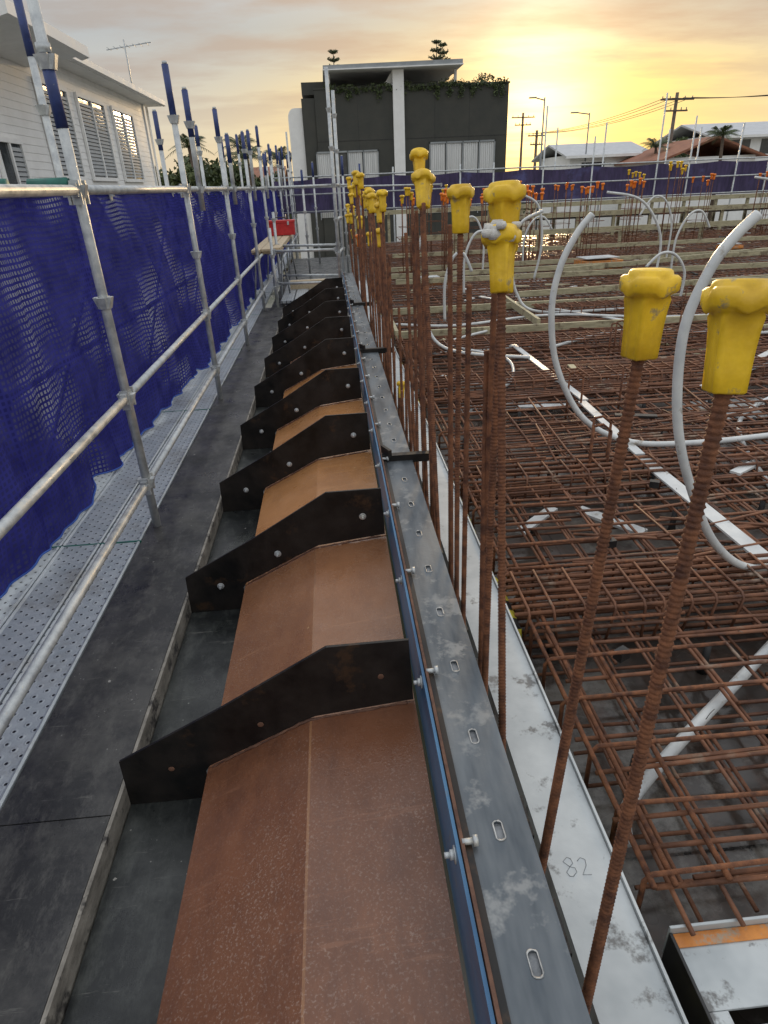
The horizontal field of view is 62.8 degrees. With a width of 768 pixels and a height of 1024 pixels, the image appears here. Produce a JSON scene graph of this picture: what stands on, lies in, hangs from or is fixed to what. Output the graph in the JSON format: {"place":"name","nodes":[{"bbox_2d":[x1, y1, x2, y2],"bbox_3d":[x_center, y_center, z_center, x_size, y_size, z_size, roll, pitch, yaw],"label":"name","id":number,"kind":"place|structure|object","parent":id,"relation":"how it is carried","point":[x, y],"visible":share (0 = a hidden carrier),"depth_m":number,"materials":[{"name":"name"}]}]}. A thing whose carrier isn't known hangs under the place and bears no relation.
{"place":"outdoors","nodes":[
{"label":"outdoors","id":0,"kind":"place"},
{"bbox_2d":[271,256,375,307],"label":"end platform","id":1,"kind":"structure","parent":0,"point":[327,265],"depth_m":15.68,"materials":[{"name":"grey metal"}]},
{"bbox_2d":[160,203,535,1023],"bbox_3d":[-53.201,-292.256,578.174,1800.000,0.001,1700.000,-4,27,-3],"label":"ground","id":2,"kind":"structure","parent":0,"point":[268,305],"depth_m":6.39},
{"bbox_2d":[0,57,160,346],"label":"walls","id":3,"kind":"structure","parent":2,"relation":"on","point":[20,117],"depth_m":15.95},
{"bbox_2d":[0,76,145,183],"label":"windows","id":4,"kind":"structure","parent":3,"relation":"attached to","point":[14,165],"depth_m":19.12,"materials":[{"name":"white glass"}]},
{"bbox_2d":[0,0,165,185],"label":"roof","id":5,"kind":"structure","parent":3,"relation":"on","point":[72,54],"depth_m":14.85,"materials":[{"name":"metal"}]},
{"bbox_2d":[165,133,214,167],"bbox_3d":[-10.404,-16.715,35.722,2.898,8.207,2.456,-17,31,-26],"label":"palm tree","id":6,"kind":"object","parent":2,"relation":"on","point":[184,139],"visible":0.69,"depth_m":33.91,"materials":[{"name":"green plant"}]},
{"bbox_2d":[163,163,230,214],"bbox_3d":[-9.060,-14.266,32.488,3.320,6.750,2.388,-23,34,-34],"label":"leafy tree","id":7,"kind":"object","parent":2,"relation":"on","point":[174,179],"visible":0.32,"depth_m":30.96,"materials":[{"name":"green plant"}]},
{"bbox_2d":[199,157,258,213],"bbox_3d":[-9.215,-17.076,37.491,3.913,7.130,3.578,-4,27,-3],"label":"leafy tree","id":8,"kind":"object","parent":2,"relation":"on","point":[211,170],"visible":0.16,"depth_m":36.06,"materials":[{"name":"green plant"}]},
{"bbox_2d":[216,145,274,186],"bbox_3d":[-7.002,-15.665,34.236,3.039,7.449,2.966,19,34,35],"label":"palm tree","id":9,"kind":"object","parent":2,"relation":"on","point":[254,155],"visible":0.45,"depth_m":32.60,"materials":[{"name":"green plant"}]},
{"bbox_2d":[273,93,767,258],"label":"perimeter scaffolding","id":10,"kind":"object","parent":2,"relation":"on","point":[555,166],"visible":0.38,"depth_m":22.64,"materials":[{"name":"metal"}]},
{"bbox_2d":[0,0,299,737],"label":"scaffolding","id":11,"kind":"object","parent":10,"relation":"attached to","point":[75,189],"visible":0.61,"depth_m":3.51,"materials":[{"name":"metal"}]},
{"bbox_2d":[0,190,288,598],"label":"blue safety netting","id":12,"kind":"object","parent":11,"relation":"attached to","point":[59,388],"visible":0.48,"depth_m":4.26,"materials":[{"name":"fabric"}]},
{"bbox_2d":[0,243,296,811],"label":"scaffold walkway","id":13,"kind":"structure","parent":11,"relation":"on","point":[34,602],"depth_m":3.26,"materials":[{"name":"metal"}]},
{"bbox_2d":[0,307,282,1023],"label":"plywood walkway","id":14,"kind":"structure","parent":13,"relation":"attached to","point":[56,812],"depth_m":2.32,"materials":[{"name":"wood"}]},
{"bbox_2d":[40,305,285,1023],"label":"plywood edge strip","id":15,"kind":"object","parent":14,"relation":"on","point":[63,986],"visible":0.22,"depth_m":1.97,"materials":[{"name":"wood"}]},
{"bbox_2d":[62,377,275,1023],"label":"plywood ledge","id":16,"kind":"object","parent":14,"relation":"attached to","point":[121,975],"visible":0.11,"depth_m":1.91,"materials":[{"name":"wood"}]},
{"bbox_2d":[119,638,412,804],"bbox_3d":[-0.387,0.673,2.031,0.965,0.599,0.074,-4,27,-3],"label":"steel bracket","id":17,"kind":"object","parent":16,"relation":"on","point":[177,763],"visible":0.98,"depth_m":1.99,"materials":[{"name":"metal"}]},
{"bbox_2d":[185,487,384,612],"bbox_3d":[-0.475,0.183,2.981,0.965,0.599,0.089,-4,27,-3],"label":"steel bracket","id":18,"kind":"object","parent":16,"relation":"on","point":[219,583],"visible":0.99,"depth_m":2.94,"materials":[{"name":"metal"}]},
{"bbox_2d":[342,272,495,1023],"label":"steel angle beam","id":19,"kind":"structure","parent":18,"relation":"attached to","point":[482,1008],"depth_m":1.58,"materials":[{"name":"metal"}]},
{"bbox_2d":[342,272,478,864],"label":"bolts","id":20,"kind":"object","parent":19,"relation":"attached to","point":[472,840],"visible":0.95,"depth_m":1.84,"materials":[{"name":"metal"}]},
{"bbox_2d":[345,273,591,1023],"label":"slotted plate","id":21,"kind":"object","parent":19,"relation":"attached to","point":[540,982],"visible":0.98,"depth_m":1.50,"materials":[{"name":"metal"}]},
{"bbox_2d":[350,299,428,461],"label":"cross cleats","id":22,"kind":"object","parent":21,"relation":"on","point":[416,456],"visible":0.72,"depth_m":3.29,"materials":[{"name":"black metal"}]},
{"bbox_2d":[343,272,510,1023],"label":"rusty backing bar","id":23,"kind":"object","parent":21,"relation":"attached to","point":[496,990],"visible":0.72,"depth_m":1.49,"materials":[{"name":"black metal"}]},
{"bbox_2d":[360,296,571,956],"bbox_3d":[-0.020,-1.200,6.154,0.111,0.335,14.000,-4,27,-3],"label":"black spacer channel","id":24,"kind":"object","parent":21,"relation":"attached to","point":[554,902],"visible":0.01,"depth_m":1.76,"materials":[{"name":"metal"}]},
{"bbox_2d":[351,170,368,321],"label":"rebar starter bar","id":25,"kind":"object","parent":24,"relation":"on","point":[355,180],"visible":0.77,"depth_m":7.41,"materials":[{"name":"brown metal"}]},
{"bbox_2d":[356,172,373,337],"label":"rebar starter bar","id":26,"kind":"object","parent":24,"relation":"on","point":[359,177],"visible":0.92,"depth_m":6.76,"materials":[{"name":"brown metal"}]},
{"bbox_2d":[364,195,375,343],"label":"rebar starter bar","id":27,"kind":"object","parent":24,"relation":"on","point":[371,277],"visible":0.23,"depth_m":6.67,"materials":[{"name":"brown metal"}]},
{"bbox_2d":[362,193,378,346],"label":"rebar starter bar","id":28,"kind":"object","parent":24,"relation":"on","point":[364,198],"visible":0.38,"depth_m":6.67,"materials":[{"name":"brown metal"}]},
{"bbox_2d":[364,188,381,362],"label":"rebar starter bar","id":29,"kind":"object","parent":24,"relation":"on","point":[368,190],"visible":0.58,"depth_m":5.83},
{"bbox_2d":[366,192,387,381],"bbox_3d":[-0.035,-1.694,5.400,0.120,1.874,0.580,-4,27,-3],"label":"rebar starter bar","id":30,"kind":"object","parent":24,"relation":"on","point":[371,197],"visible":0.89,"depth_m":5.28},
{"bbox_2d":[374,201,388,384],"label":"rebar starter bar","id":31,"kind":"object","parent":24,"relation":"on","point":[378,214],"visible":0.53,"depth_m":4.95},
{"bbox_2d":[376,189,391,393],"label":"rebar starter bar","id":32,"kind":"object","parent":24,"relation":"on","point":[381,194],"visible":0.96,"depth_m":4.85,"materials":[{"name":"brown metal"}]},
{"bbox_2d":[409,147,430,516],"bbox_3d":[0.228,-0.661,3.174,0.092,2.074,0.712,-4,27,-3],"label":"rebar starter bar","id":33,"kind":"object","parent":24,"relation":"on","point":[418,156],"visible":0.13,"depth_m":2.97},
{"bbox_2d":[411,168,440,547],"bbox_3d":[0.250,-0.529,3.017,0.108,1.987,0.909,-4,27,-3],"label":"rebar starter bar","id":34,"kind":"object","parent":24,"relation":"on","point":[422,179],"visible":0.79,"depth_m":2.97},
{"bbox_2d":[421,176,435,490],"bbox_3d":[0.240,-0.704,3.368,0.099,1.970,0.504,-2,27,2],"label":"rebar starter bar","id":35,"kind":"object","parent":24,"relation":"on","point":[423,328],"visible":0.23,"depth_m":3.28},
{"bbox_2d":[447,184,474,603],"bbox_3d":[0.304,-0.199,2.447,0.098,1.916,0.331,-4,27,-3],"label":"rebar starter bar","id":36,"kind":"object","parent":24,"relation":"on","point":[459,196],"visible":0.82,"depth_m":2.25,"materials":[{"name":"brown metal"}]},
{"bbox_2d":[481,180,526,693],"bbox_3d":[0.349,0.050,1.959,0.104,1.920,0.253,-4,27,-3],"label":"rebar starter bar","id":37,"kind":"object","parent":24,"relation":"on","point":[503,199],"visible":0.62,"depth_m":1.81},
{"bbox_2d":[539,268,681,873],"bbox_3d":[0.436,0.392,1.447,0.221,1.779,0.094,-18,31,-28],"label":"rebar starter bar","id":38,"kind":"object","parent":24,"relation":"on","point":[647,292],"visible":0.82,"depth_m":1.18,"materials":[{"name":"brown metal"}]},
{"bbox_2d":[582,278,767,1013],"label":"rebar starter bar","id":39,"kind":"object","parent":24,"relation":"on","point":[736,309],"visible":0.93,"depth_m":0.93,"materials":[{"name":"brown metal"}]},
{"bbox_2d":[219,412,369,511],"bbox_3d":[-0.564,-0.311,3.937,0.965,0.599,0.089,-4,27,-3],"label":"steel bracket","id":40,"kind":"object","parent":16,"relation":"on","point":[322,437],"visible":0.96,"depth_m":3.90,"materials":[{"name":"metal"}]},
{"bbox_2d":[240,367,361,449],"bbox_3d":[-0.652,-0.804,4.894,0.965,0.599,0.089,-4,27,-3],"label":"steel bracket","id":41,"kind":"object","parent":16,"relation":"on","point":[326,386],"visible":0.98,"depth_m":4.86,"materials":[{"name":"metal"}]},
{"bbox_2d":[254,337,355,406],"bbox_3d":[-0.741,-1.298,5.850,0.965,0.599,0.089,-4,27,-3],"label":"steel bracket","id":42,"kind":"object","parent":16,"relation":"on","point":[325,354],"visible":0.94,"depth_m":5.81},
{"bbox_2d":[264,316,350,376],"bbox_3d":[-0.830,-1.791,6.807,0.965,0.599,0.089,-4,27,-3],"label":"steel bracket","id":43,"kind":"object","parent":16,"relation":"on","point":[307,341],"visible":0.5,"depth_m":6.76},
{"bbox_2d":[272,300,347,352],"bbox_3d":[-0.919,-2.284,7.763,0.965,0.599,0.089,-4,27,-3],"label":"steel bracket","id":44,"kind":"object","parent":16,"relation":"on","point":[312,318],"visible":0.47,"depth_m":7.71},
{"bbox_2d":[278,287,344,331],"bbox_3d":[-1.008,-2.778,8.720,0.965,0.599,0.089,-4,27,-3],"label":"steel bracket","id":45,"kind":"object","parent":16,"relation":"on","point":[310,305],"visible":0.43,"depth_m":8.66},
{"bbox_2d":[282,277,342,316],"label":"steel bracket","id":46,"kind":"object","parent":16,"relation":"on","point":[298,302],"visible":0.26,"depth_m":9.61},
{"bbox_2d":[157,336,470,1023],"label":"brown formwork channel","id":47,"kind":"object","parent":16,"relation":"on","point":[315,891],"visible":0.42,"depth_m":1.65,"materials":[{"name":"wood"}]},
{"bbox_2d":[251,235,297,304],"bbox_3d":[-2.139,-4.944,12.586,0.628,0.940,4.621,-4,27,-3],"label":"timber trestle","id":48,"kind":"object","parent":13,"relation":"on","point":[264,246],"visible":0.56,"depth_m":11.26,"materials":[{"name":"brown wood"}]},
{"bbox_2d":[268,217,295,235],"bbox_3d":[-2.183,-6.070,13.339,0.580,0.345,0.385,-4,27,-3],"label":"red toolbox","id":49,"kind":"object","parent":48,"relation":"on","point":[285,227],"visible":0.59,"depth_m":13.21,"materials":[{"name":"paint"}]},
{"bbox_2d":[274,160,767,213],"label":"perimeter netting","id":50,"kind":"object","parent":10,"relation":"attached to","point":[583,174],"visible":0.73,"depth_m":22.89,"materials":[{"name":"fabric"}]},
{"bbox_2d":[348,224,767,1023],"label":"slab formwork deck","id":51,"kind":"structure","parent":2,"relation":"on","point":[660,912],"depth_m":2.56,"materials":[{"name":"grey wood"}]},
{"bbox_2d":[265,67,441,311],"bbox_3d":[-1.467,-6.653,13.462,3.823,3.580,7.840,6,29,16],"label":"access scaffold","id":52,"kind":"object","parent":51,"relation":"on","point":[287,297],"visible":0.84,"depth_m":10.83,"materials":[{"name":"metal"}]},
{"bbox_2d":[396,187,421,287],"bbox_3d":[0.522,-5.415,12.504,0.509,1.872,0.553,-4,27,-3],"label":"column starter cage","id":53,"kind":"object","parent":51,"relation":"on","point":[407,191],"depth_m":12.38,"materials":[{"name":"brown metal"}]},
{"bbox_2d":[427,184,447,251],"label":"column starter cage","id":54,"kind":"object","parent":51,"relation":"on","point":[431,232],"depth_m":17.47,"materials":[{"name":"brown metal"}]},
{"bbox_2d":[438,188,464,270],"bbox_3d":[1.425,-5.906,13.437,0.536,1.812,0.544,-4,27,-3],"label":"column starter cage","id":55,"kind":"object","parent":51,"relation":"on","point":[444,198],"depth_m":13.29,"materials":[{"name":"brown metal"}]},
{"bbox_2d":[359,281,688,1023],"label":"formwork panel","id":56,"kind":"object","parent":51,"relation":"on","point":[634,985],"visible":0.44,"depth_m":1.78,"materials":[{"name":"wood"}]},
{"bbox_2d":[520,185,548,272],"bbox_3d":[3.388,-6.285,14.007,0.509,1.804,0.511,-4,27,-3],"label":"column starter cage","id":57,"kind":"object","parent":51,"relation":"on","point":[528,191],"depth_m":13.89,"materials":[{"name":"brown metal"}]},
{"bbox_2d":[346,193,767,257],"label":"raised formwork","id":58,"kind":"object","parent":51,"relation":"on","point":[684,211],"visible":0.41,"depth_m":20.19,"materials":[{"name":"brown wood"}]},
{"bbox_2d":[352,224,767,935],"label":"rebar mesh","id":59,"kind":"object","parent":51,"relation":"on","point":[696,416],"visible":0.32,"depth_m":3.95,"materials":[{"name":"metal"}]},
{"bbox_2d":[443,252,472,320],"bbox_3d":[0.994,-3.036,8.461,0.406,0.885,0.040,-4,27,-3],"label":"white conduit","id":60,"kind":"object","parent":59,"relation":"on","point":[445,282],"visible":0.66,"depth_m":8.42,"materials":[{"name":"plastic"}]},
{"bbox_2d":[419,237,529,358],"bbox_3d":[0.939,-2.300,6.678,1.299,1.283,0.110,10,30,23],"label":"white conduit","id":61,"kind":"object","parent":59,"relation":"on","point":[438,343],"visible":0.29,"depth_m":6.91,"materials":[{"name":"plastic"}]},
{"bbox_2d":[391,261,625,278],"bbox_3d":[2.410,-4.868,12.672,5.101,0.090,0.045,-5,28,-4],"label":"formwork timber","id":62,"kind":"object","parent":59,"relation":"on","point":[516,269],"visible":0.45,"depth_m":12.68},
{"bbox_2d":[506,296,540,323],"bbox_3d":[1.927,-2.941,9.049,0.045,0.090,2.201,-3,27,-2],"label":"formwork timber","id":63,"kind":"object","parent":59,"relation":"on","point":[526,313],"visible":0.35,"depth_m":8.68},
{"bbox_2d":[525,195,542,278],"bbox_3d":[2.641,-4.917,11.257,0.428,1.421,0.040,-4,27,-3],"label":"white conduit","id":64,"kind":"object","parent":59,"relation":"on","point":[541,221],"visible":0.89,"depth_m":11.23,"materials":[{"name":"plastic"}]},
{"bbox_2d":[393,293,691,314],"bbox_3d":[3.413,-3.184,9.456,6.701,0.090,0.045,-4,27,-2],"label":"formwork timber","id":65,"kind":"object","parent":59,"relation":"on","point":[439,309],"visible":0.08,"depth_m":9.37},
{"bbox_2d":[395,314,707,338],"bbox_3d":[2.365,-2.384,8.050,4.460,0.090,0.045,-4,27,-3],"label":"formwork timber","id":66,"kind":"object","parent":59,"relation":"on","point":[558,326],"visible":0.56,"depth_m":8.02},
{"bbox_2d":[395,313,708,326],"bbox_3d":[3.243,-2.670,8.515,6.209,0.048,0.555,-3,27,-1],"label":"white conduit","id":67,"kind":"object","parent":59,"relation":"on","point":[542,315],"visible":0.51,"depth_m":8.54,"materials":[{"name":"plastic"}]},
{"bbox_2d":[513,209,615,312],"bbox_3d":[2.520,-3.457,8.716,1.534,1.359,0.138,0,28,5],"label":"white conduit","id":68,"kind":"object","parent":59,"relation":"on","point":[514,286],"visible":0.55,"depth_m":8.97,"materials":[{"name":"plastic"}]},
{"bbox_2d":[391,248,767,271],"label":"formwork timber","id":69,"kind":"object","parent":59,"relation":"on","point":[534,262],"visible":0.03,"depth_m":13.84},
{"bbox_2d":[392,236,767,257],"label":"formwork timber","id":70,"kind":"object","parent":59,"relation":"on","point":[647,243],"visible":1,"depth_m":15.54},
{"bbox_2d":[396,262,767,284],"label":"formwork timber","id":71,"kind":"object","parent":59,"relation":"on","point":[603,272],"visible":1,"depth_m":12.04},
{"bbox_2d":[574,255,622,269],"bbox_3d":[4.576,-5.301,13.475,0.880,0.318,0.594,-7,28,-8],"label":"orange service box","id":72,"kind":"object","parent":59,"relation":"on","point":[597,259],"visible":0.49,"depth_m":13.32,"materials":[{"name":"paint"}]},
{"bbox_2d":[478,296,767,563],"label":"flat white duct","id":73,"kind":"object","parent":59,"relation":"on","point":[734,533],"visible":0.56,"depth_m":3.89,"materials":[{"name":"plastic"}]},
{"bbox_2d":[607,191,661,267],"bbox_3d":[4.134,-4.565,10.448,1.052,1.420,0.040,-4,27,-3],"label":"white conduit","id":74,"kind":"object","parent":59,"relation":"on","point":[650,211],"visible":0.83,"depth_m":10.28,"materials":[{"name":"plastic"}]},
{"bbox_2d":[518,274,767,296],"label":"formwork timber","id":75,"kind":"object","parent":59,"relation":"on","point":[573,290],"visible":0.49,"depth_m":10.35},
{"bbox_2d":[548,212,767,446],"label":"white conduit","id":76,"kind":"object","parent":59,"relation":"on","point":[580,228],"visible":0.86,"depth_m":4.34,"materials":[{"name":"plastic"}]},
{"bbox_2d":[563,247,767,271],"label":"formwork timber","id":77,"kind":"object","parent":59,"relation":"on","point":[632,263],"visible":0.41,"depth_m":13.15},
{"bbox_2d":[645,251,685,295],"bbox_3d":[4.161,-3.500,9.306,0.647,0.682,0.040,-4,27,-3],"label":"white conduit","id":78,"kind":"object","parent":59,"relation":"on","point":[679,260],"visible":0.94,"depth_m":9.21,"materials":[{"name":"plastic"}]},
{"bbox_2d":[670,209,710,268],"bbox_3d":[5.623,-4.945,11.519,0.650,1.088,0.040,-4,27,-3],"label":"white conduit","id":79,"kind":"object","parent":59,"relation":"on","point":[684,221],"visible":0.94,"depth_m":11.38,"materials":[{"name":"plastic"}]},
{"bbox_2d":[617,641,767,847],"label":"white conduit","id":80,"kind":"object","parent":59,"relation":"on","point":[717,701],"visible":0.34,"depth_m":2.34,"materials":[{"name":"plastic"}]},
{"bbox_2d":[672,210,767,571],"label":"white conduit","id":81,"kind":"object","parent":59,"relation":"on","point":[740,230],"visible":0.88,"depth_m":2.40,"materials":[{"name":"plastic"}]},
{"bbox_2d":[712,250,767,257],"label":"formwork timber","id":82,"kind":"object","parent":59,"relation":"on","point":[746,253],"visible":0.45,"depth_m":13.31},
{"bbox_2d":[549,182,574,243],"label":"column starter cage","id":83,"kind":"object","parent":51,"relation":"on","point":[572,189],"depth_m":18.84,"materials":[{"name":"brown metal"}]},
{"bbox_2d":[367,236,767,534],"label":"formwork offcuts","id":84,"kind":"object","parent":51,"relation":"on","point":[597,515],"visible":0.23,"depth_m":5.53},
{"bbox_2d":[373,277,767,909],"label":"rebar edge ligature","id":85,"kind":"object","parent":51,"relation":"on","point":[683,799],"visible":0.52,"depth_m":2.43,"materials":[{"name":"metal"}]},
{"bbox_2d":[395,322,767,364],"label":"rebar beam cage","id":86,"kind":"object","parent":51,"relation":"on","point":[600,334],"visible":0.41,"depth_m":7.34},
{"bbox_2d":[573,181,604,255],"bbox_3d":[4.896,-6.851,14.966,0.517,1.807,0.544,-4,27,-3],"label":"column starter cage","id":87,"kind":"object","parent":51,"relation":"on","point":[587,189],"depth_m":14.84,"materials":[{"name":"brown metal"}]},
{"bbox_2d":[413,355,767,405],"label":"rebar beam cage","id":88,"kind":"object","parent":51,"relation":"on","point":[616,370],"visible":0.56,"depth_m":5.99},
{"bbox_2d":[453,446,767,505],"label":"rebar beam cage","id":89,"kind":"object","parent":51,"relation":"on","point":[643,465],"visible":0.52,"depth_m":4.14,"materials":[{"name":"metal"}]},
{"bbox_2d":[531,295,701,319],"bbox_3d":[5.465,-3.095,9.157,6.660,0.196,0.363,-4,27,-3],"label":"rebar beam cage","id":90,"kind":"object","parent":51,"relation":"on","point":[586,303],"visible":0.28,"depth_m":8.98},
{"bbox_2d":[613,178,645,254],"bbox_3d":[6.211,-7.428,15.929,0.509,1.839,0.544,-4,27,-3],"label":"column starter cage","id":91,"kind":"object","parent":51,"relation":"on","point":[633,184],"depth_m":15.81,"materials":[{"name":"brown metal"}]},
{"bbox_2d":[497,552,767,648],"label":"rebar beam cage","id":92,"kind":"object","parent":51,"relation":"on","point":[717,595],"visible":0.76,"depth_m":2.88,"materials":[{"name":"metal"}]},
{"bbox_2d":[654,161,687,251],"bbox_3d":[7.458,-7.895,16.361,0.528,2.170,0.538,-4,27,-3],"label":"column starter cage","id":93,"kind":"object","parent":51,"relation":"on","point":[681,171],"depth_m":16.18,"materials":[{"name":"brown metal"}]},
{"bbox_2d":[682,173,715,245],"bbox_3d":[8.923,-8.565,17.861,0.549,1.861,0.511,-4,27,-3],"label":"column starter cage","id":94,"kind":"object","parent":51,"relation":"on","point":[713,175],"depth_m":17.72,"materials":[{"name":"brown metal"}]},
{"bbox_2d":[661,915,767,1023],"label":"steel cast in tray","id":95,"kind":"object","parent":51,"relation":"on","point":[717,971],"visible":0.98,"depth_m":1.59,"materials":[{"name":"white metal"}]},
{"bbox_2d":[531,141,647,229],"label":"suburban house","id":96,"kind":"structure","parent":2,"relation":"on","point":[575,154],"depth_m":55.58,"materials":[{"name":"white"}]},
{"bbox_2d":[660,92,693,141],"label":"utility pole","id":97,"kind":"object","parent":2,"relation":"on","point":[674,110],"visible":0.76,"depth_m":52.49,"materials":[{"name":"brown wood"}]},
{"bbox_2d":[614,136,767,225],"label":"tiled roof house","id":98,"kind":"structure","parent":2,"relation":"on","point":[707,150],"depth_m":48.88,"materials":[{"name":"orange tile"}]},
{"bbox_2d":[703,125,744,220],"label":"palm tree","id":99,"kind":"object","parent":2,"relation":"on","point":[725,133],"visible":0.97,"depth_m":44.91,"materials":[{"name":"green plant"}]},
{"bbox_2d":[9,0,767,180],"label":"sky","id":100,"kind":"structure","parent":0,"point":[248,60],"materials":[{"name":"yellow"}]},
{"bbox_2d":[288,59,509,258],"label":"walls","id":101,"kind":"structure","parent":0,"point":[394,127],"depth_m":34.40,"materials":[{"name":"grey concrete"}]},
{"bbox_2d":[316,140,494,219],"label":"windows","id":102,"kind":"structure","parent":101,"relation":"attached to","point":[484,155],"depth_m":35.11,"materials":[{"name":"white glass"}]},
{"bbox_2d":[322,72,508,101],"bbox_3d":[1.710,-22.802,33.933,10.023,1.411,1.354,-4,27,-3],"label":"planter vine","id":103,"kind":"object","parent":101,"relation":"attached to","point":[449,91],"visible":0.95,"depth_m":33.58,"materials":[{"name":"green plant"}]},
{"bbox_2d":[374,202,497,676],"bbox_3d":[0.145,-0.931,3.949,0.063,1.845,4.600,-4,27,-3],"label":"rebar starter group","id":104,"kind":"object","parent":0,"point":[411,418],"visible":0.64,"depth_m":2.65},
{"bbox_2d":[481,219,521,751],"bbox_3d":[0.338,0.179,1.807,0.111,1.835,0.466,-4,27,-3],"label":"rebar starter bar","id":105,"kind":"object","parent":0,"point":[500,239],"visible":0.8,"depth_m":1.64,"materials":[{"name":"brown metal"}]},
{"bbox_2d":[656,121,767,218],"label":"suburban house","id":106,"kind":"structure","parent":0,"point":[755,135],"depth_m":57.73,"materials":[{"name":"white"}]},
{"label":"utility pole","id":107,"kind":"object","parent":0,"visible":0},
{"bbox_2d":[530,95,767,133],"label":"power lines","id":108,"kind":"object","parent":107,"relation":"attached to","point":[562,130],"visible":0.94,"depth_m":55.03,"materials":[{"name":"black"}]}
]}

